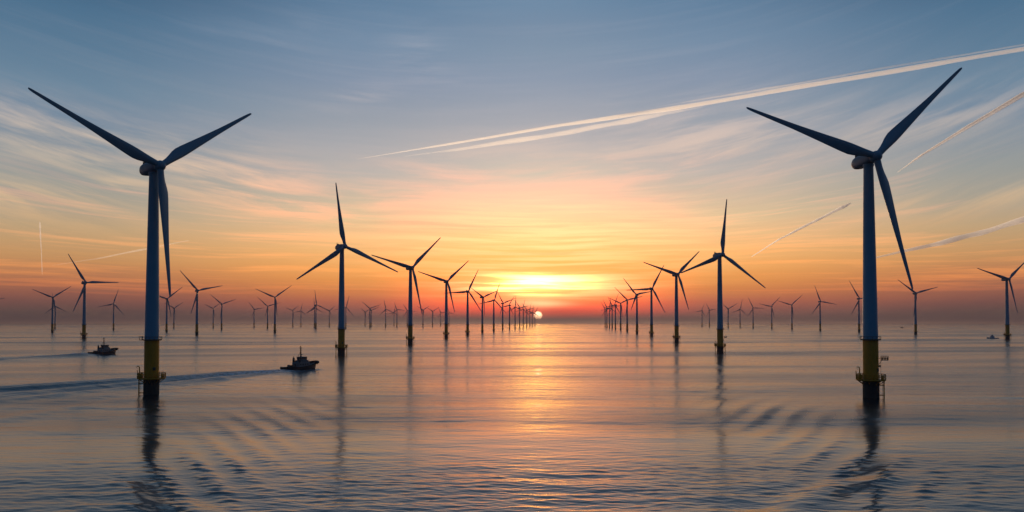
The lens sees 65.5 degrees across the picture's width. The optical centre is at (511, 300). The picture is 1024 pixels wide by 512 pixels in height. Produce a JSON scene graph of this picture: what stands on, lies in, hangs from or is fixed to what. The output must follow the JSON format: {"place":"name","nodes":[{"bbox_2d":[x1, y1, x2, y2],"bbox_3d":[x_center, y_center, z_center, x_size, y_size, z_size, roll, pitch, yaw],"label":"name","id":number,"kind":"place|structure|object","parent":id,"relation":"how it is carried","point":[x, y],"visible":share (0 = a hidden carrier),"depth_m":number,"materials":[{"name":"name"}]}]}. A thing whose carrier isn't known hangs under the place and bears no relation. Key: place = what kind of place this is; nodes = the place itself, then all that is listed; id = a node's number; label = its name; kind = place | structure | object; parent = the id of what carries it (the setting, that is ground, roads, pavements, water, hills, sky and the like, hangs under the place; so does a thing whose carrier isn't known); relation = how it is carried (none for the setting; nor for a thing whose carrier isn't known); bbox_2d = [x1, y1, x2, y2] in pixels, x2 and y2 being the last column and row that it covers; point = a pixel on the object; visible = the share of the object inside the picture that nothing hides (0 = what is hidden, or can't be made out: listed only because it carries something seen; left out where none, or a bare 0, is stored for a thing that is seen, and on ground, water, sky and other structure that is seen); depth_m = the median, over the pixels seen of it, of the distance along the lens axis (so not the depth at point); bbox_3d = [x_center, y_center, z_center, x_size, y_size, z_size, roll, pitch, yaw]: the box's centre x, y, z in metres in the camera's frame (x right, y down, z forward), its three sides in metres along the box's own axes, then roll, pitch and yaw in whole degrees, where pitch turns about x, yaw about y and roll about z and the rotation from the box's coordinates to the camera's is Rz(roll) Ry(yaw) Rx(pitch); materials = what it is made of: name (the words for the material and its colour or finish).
{"place":"outdoors","nodes":[
{"label":"outdoors","id":0,"kind":"place"},
{"bbox_2d":[0,324,1023,511],"bbox_3d":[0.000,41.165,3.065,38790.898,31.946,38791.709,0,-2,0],"label":"water","id":1,"kind":"structure","parent":0,"point":[565,418],"depth_m":221.64,"materials":[{"name":"grey liquid"}]},
{"bbox_2d":[33,286,70,331],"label":"wind turbine","id":2,"kind":"object","parent":1,"relation":"in","point":[52,316],"visible":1,"depth_m":2046.44,"materials":[{"name":"metal"}]},
{"bbox_2d":[46,293,63,328],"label":"wind turbine","id":3,"kind":"object","parent":1,"relation":"in","point":[55,316],"visible":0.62,"depth_m":3175.11,"materials":[{"name":"metal"}]},
{"bbox_2d":[68,254,118,337],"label":"wind turbine","id":4,"kind":"object","parent":1,"relation":"in","point":[83,292],"visible":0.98,"depth_m":1314.09,"materials":[{"name":"metal"}]},
{"bbox_2d":[88,338,118,354],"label":"tugboat","id":5,"kind":"object","parent":1,"relation":"on","point":[103,349],"visible":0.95,"depth_m":663.92,"materials":[{"name":"metal"}]},
{"bbox_2d":[100,289,123,329],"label":"wind turbine","id":6,"kind":"object","parent":1,"relation":"in","point":[113,309],"visible":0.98,"depth_m":2748.06,"materials":[{"name":"metal"}]},
{"bbox_2d":[28,87,250,394],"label":"wind turbine","id":7,"kind":"object","parent":1,"relation":"in","point":[153,169],"visible":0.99,"depth_m":298.20,"materials":[{"name":"metal"}]},
{"bbox_2d":[159,287,181,331],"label":"wind turbine","id":8,"kind":"object","parent":1,"relation":"in","point":[166,329],"visible":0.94,"depth_m":2165.83,"materials":[{"name":"metal"}]},
{"bbox_2d":[165,302,182,327],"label":"wind turbine","id":9,"kind":"object","parent":1,"relation":"in","point":[173,314],"visible":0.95,"depth_m":3608.42,"materials":[{"name":"metal"}]},
{"bbox_2d":[181,272,219,334],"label":"wind turbine","id":10,"kind":"object","parent":1,"relation":"in","point":[196,301],"visible":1,"depth_m":1658.13,"materials":[{"name":"metal"}]},
{"bbox_2d":[207,303,219,327],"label":"wind turbine","id":11,"kind":"object","parent":1,"relation":"in","point":[213,314],"visible":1,"depth_m":3694.56,"materials":[{"name":"metal"}]},
{"bbox_2d":[210,294,235,329],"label":"wind turbine","id":12,"kind":"object","parent":1,"relation":"in","point":[221,309],"visible":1,"depth_m":2818.20,"materials":[{"name":"metal"}]},
{"bbox_2d":[250,304,260,326],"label":"wind turbine","id":13,"kind":"object","parent":1,"relation":"in","point":[254,314],"visible":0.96,"depth_m":4001.00,"materials":[{"name":"metal"}]},
{"bbox_2d":[261,300,277,328],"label":"wind turbine","id":14,"kind":"object","parent":1,"relation":"in","point":[267,312],"visible":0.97,"depth_m":3216.12,"materials":[{"name":"metal"}]},
{"bbox_2d":[256,285,291,331],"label":"wind turbine","id":15,"kind":"object","parent":1,"relation":"in","point":[275,307],"visible":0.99,"depth_m":2038.66,"materials":[{"name":"metal"}]},
{"bbox_2d":[280,346,318,370],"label":"tugboat","id":16,"kind":"object","parent":1,"relation":"on","point":[301,363],"visible":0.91,"depth_m":447.87,"materials":[{"name":"metal"}]},
{"bbox_2d":[309,302,321,327],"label":"wind turbine","id":17,"kind":"object","parent":1,"relation":"in","point":[314,313],"visible":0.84,"depth_m":3594.31,"materials":[{"name":"metal"}]},
{"bbox_2d":[307,294,329,328],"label":"wind turbine","id":18,"kind":"object","parent":1,"relation":"in","point":[316,305],"visible":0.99,"depth_m":2975.29,"materials":[{"name":"metal"}]},
{"bbox_2d":[336,298,352,327],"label":"wind turbine","id":19,"kind":"object","parent":1,"relation":"in","point":[345,313],"visible":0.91,"depth_m":3487.27,"materials":[{"name":"metal"}]},
{"bbox_2d":[297,183,397,355],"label":"wind turbine","id":20,"kind":"object","parent":1,"relation":"in","point":[341,346],"visible":0.95,"depth_m":651.53,"materials":[{"name":"metal"}]},
{"bbox_2d":[365,304,378,327],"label":"wind turbine","id":21,"kind":"object","parent":1,"relation":"in","point":[369,315],"visible":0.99,"depth_m":3712.20,"materials":[{"name":"metal"}]},
{"bbox_2d":[380,302,393,326],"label":"wind turbine","id":22,"kind":"object","parent":1,"relation":"in","point":[385,314],"visible":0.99,"depth_m":3919.19,"materials":[{"name":"metal"}]},
{"bbox_2d":[372,237,440,343],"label":"wind turbine","id":23,"kind":"object","parent":1,"relation":"in","point":[410,337],"visible":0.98,"depth_m":984.84,"materials":[{"name":"metal"}]},
{"bbox_2d":[418,261,467,337],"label":"wind turbine","id":24,"kind":"object","parent":1,"relation":"in","point":[446,323],"visible":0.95,"depth_m":1354.76,"materials":[{"name":"metal"}]},
{"bbox_2d":[451,271,481,334],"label":"wind turbine","id":25,"kind":"object","parent":1,"relation":"in","point":[467,331],"visible":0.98,"depth_m":1642.16,"materials":[{"name":"metal"}]},
{"bbox_2d":[471,288,495,332],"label":"wind turbine","id":26,"kind":"object","parent":1,"relation":"in","point":[483,301],"visible":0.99,"depth_m":2026.40,"materials":[{"name":"metal"}]},
{"bbox_2d":[480,283,505,330],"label":"wind turbine","id":27,"kind":"object","parent":1,"relation":"in","point":[493,300],"visible":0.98,"depth_m":2299.67,"materials":[{"name":"metal"}]},
{"bbox_2d":[497,292,514,329],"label":"wind turbine","id":28,"kind":"object","parent":1,"relation":"in","point":[502,303],"visible":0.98,"depth_m":2706.61,"materials":[{"name":"metal"}]},
{"bbox_2d":[499,297,513,328],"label":"wind turbine","id":29,"kind":"object","parent":1,"relation":"in","point":[509,305],"visible":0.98,"depth_m":3033.83,"materials":[{"name":"metal"}]},
{"bbox_2d":[508,298,521,327],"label":"wind turbine","id":30,"kind":"object","parent":1,"relation":"in","point":[515,307],"visible":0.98,"depth_m":3386.00,"materials":[{"name":"metal"}]},
{"bbox_2d":[516,301,528,326],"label":"wind turbine","id":31,"kind":"object","parent":1,"relation":"in","point":[523,314],"visible":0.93,"depth_m":3933.33,"materials":[{"name":"metal"}]},
{"bbox_2d":[601,299,614,327],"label":"wind turbine","id":32,"kind":"object","parent":1,"relation":"in","point":[609,308],"visible":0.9,"depth_m":3546.51,"materials":[{"name":"metal"}]},
{"bbox_2d":[603,300,614,327],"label":"wind turbine","id":33,"kind":"object","parent":1,"relation":"in","point":[606,315],"visible":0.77,"depth_m":3649.49,"materials":[{"name":"metal"}]},
{"bbox_2d":[608,298,614,328],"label":"wind turbine","id":34,"kind":"object","parent":1,"relation":"in","point":[612,314],"visible":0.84,"depth_m":3211.62,"materials":[{"name":"metal"}]},
{"bbox_2d":[604,293,619,328],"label":"wind turbine","id":35,"kind":"object","parent":1,"relation":"in","point":[615,311],"visible":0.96,"depth_m":2941.22,"materials":[{"name":"metal"}]},
{"bbox_2d":[610,298,624,329],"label":"wind turbine","id":36,"kind":"object","parent":1,"relation":"in","point":[620,312],"visible":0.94,"depth_m":2676.76,"materials":[{"name":"metal"}]},
{"bbox_2d":[617,290,641,330],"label":"wind turbine","id":37,"kind":"object","parent":1,"relation":"in","point":[626,300],"visible":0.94,"depth_m":2294.43,"materials":[{"name":"metal"}]},
{"bbox_2d":[623,278,649,333],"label":"wind turbine","id":38,"kind":"object","parent":1,"relation":"in","point":[636,296],"visible":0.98,"depth_m":1832.58,"materials":[{"name":"metal"}]},
{"bbox_2d":[631,265,664,335],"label":"wind turbine","id":39,"kind":"object","parent":1,"relation":"in","point":[651,332],"visible":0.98,"depth_m":1509.39,"materials":[{"name":"metal"}]},
{"bbox_2d":[643,252,698,341],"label":"wind turbine","id":40,"kind":"object","parent":1,"relation":"in","point":[676,336],"visible":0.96,"depth_m":1059.46,"materials":[{"name":"metal"}]},
{"bbox_2d":[681,199,764,352],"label":"wind turbine","id":41,"kind":"object","parent":1,"relation":"in","point":[719,329],"visible":0.96,"depth_m":697.94,"materials":[{"name":"metal"}]},
{"bbox_2d":[724,304,735,327],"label":"wind turbine","id":42,"kind":"object","parent":1,"relation":"in","point":[728,314],"visible":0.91,"depth_m":3819.62,"materials":[{"name":"metal"}]},
{"bbox_2d":[748,298,763,327],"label":"wind turbine","id":43,"kind":"object","parent":1,"relation":"in","point":[753,313],"visible":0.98,"depth_m":3591.94,"materials":[{"name":"metal"}]},
{"bbox_2d":[762,297,779,328],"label":"wind turbine","id":44,"kind":"object","parent":1,"relation":"in","point":[771,312],"visible":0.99,"depth_m":3216.18,"materials":[{"name":"metal"}]},
{"bbox_2d":[777,296,800,328],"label":"wind turbine","id":45,"kind":"object","parent":1,"relation":"in","point":[792,316],"visible":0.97,"depth_m":2938.18,"materials":[{"name":"metal"}]},
{"bbox_2d":[813,287,836,330],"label":"wind turbine","id":46,"kind":"object","parent":1,"relation":"in","point":[819,304],"visible":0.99,"depth_m":2464.39,"materials":[{"name":"metal"}]},
{"bbox_2d":[746,67,961,397],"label":"wind turbine","id":47,"kind":"object","parent":1,"relation":"in","point":[864,159],"visible":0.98,"depth_m":288.53,"materials":[{"name":"metal"}]},
{"bbox_2d":[850,282,877,331],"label":"wind turbine","id":48,"kind":"object","parent":1,"relation":"in","point":[858,303],"visible":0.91,"depth_m":2146.11,"materials":[{"name":"metal"}]},
{"bbox_2d":[900,281,936,333],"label":"wind turbine","id":49,"kind":"object","parent":1,"relation":"in","point":[914,293],"visible":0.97,"depth_m":1743.04,"materials":[{"name":"metal"}]},
{"bbox_2d":[977,263,1023,338],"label":"wind turbine","id":50,"kind":"object","parent":1,"relation":"in","point":[1006,333],"visible":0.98,"depth_m":1237.04,"materials":[{"name":"metal"}]},
{"bbox_2d":[0,0,1023,323],"label":"sky","id":51,"kind":"structure","parent":0,"point":[555,149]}
]}

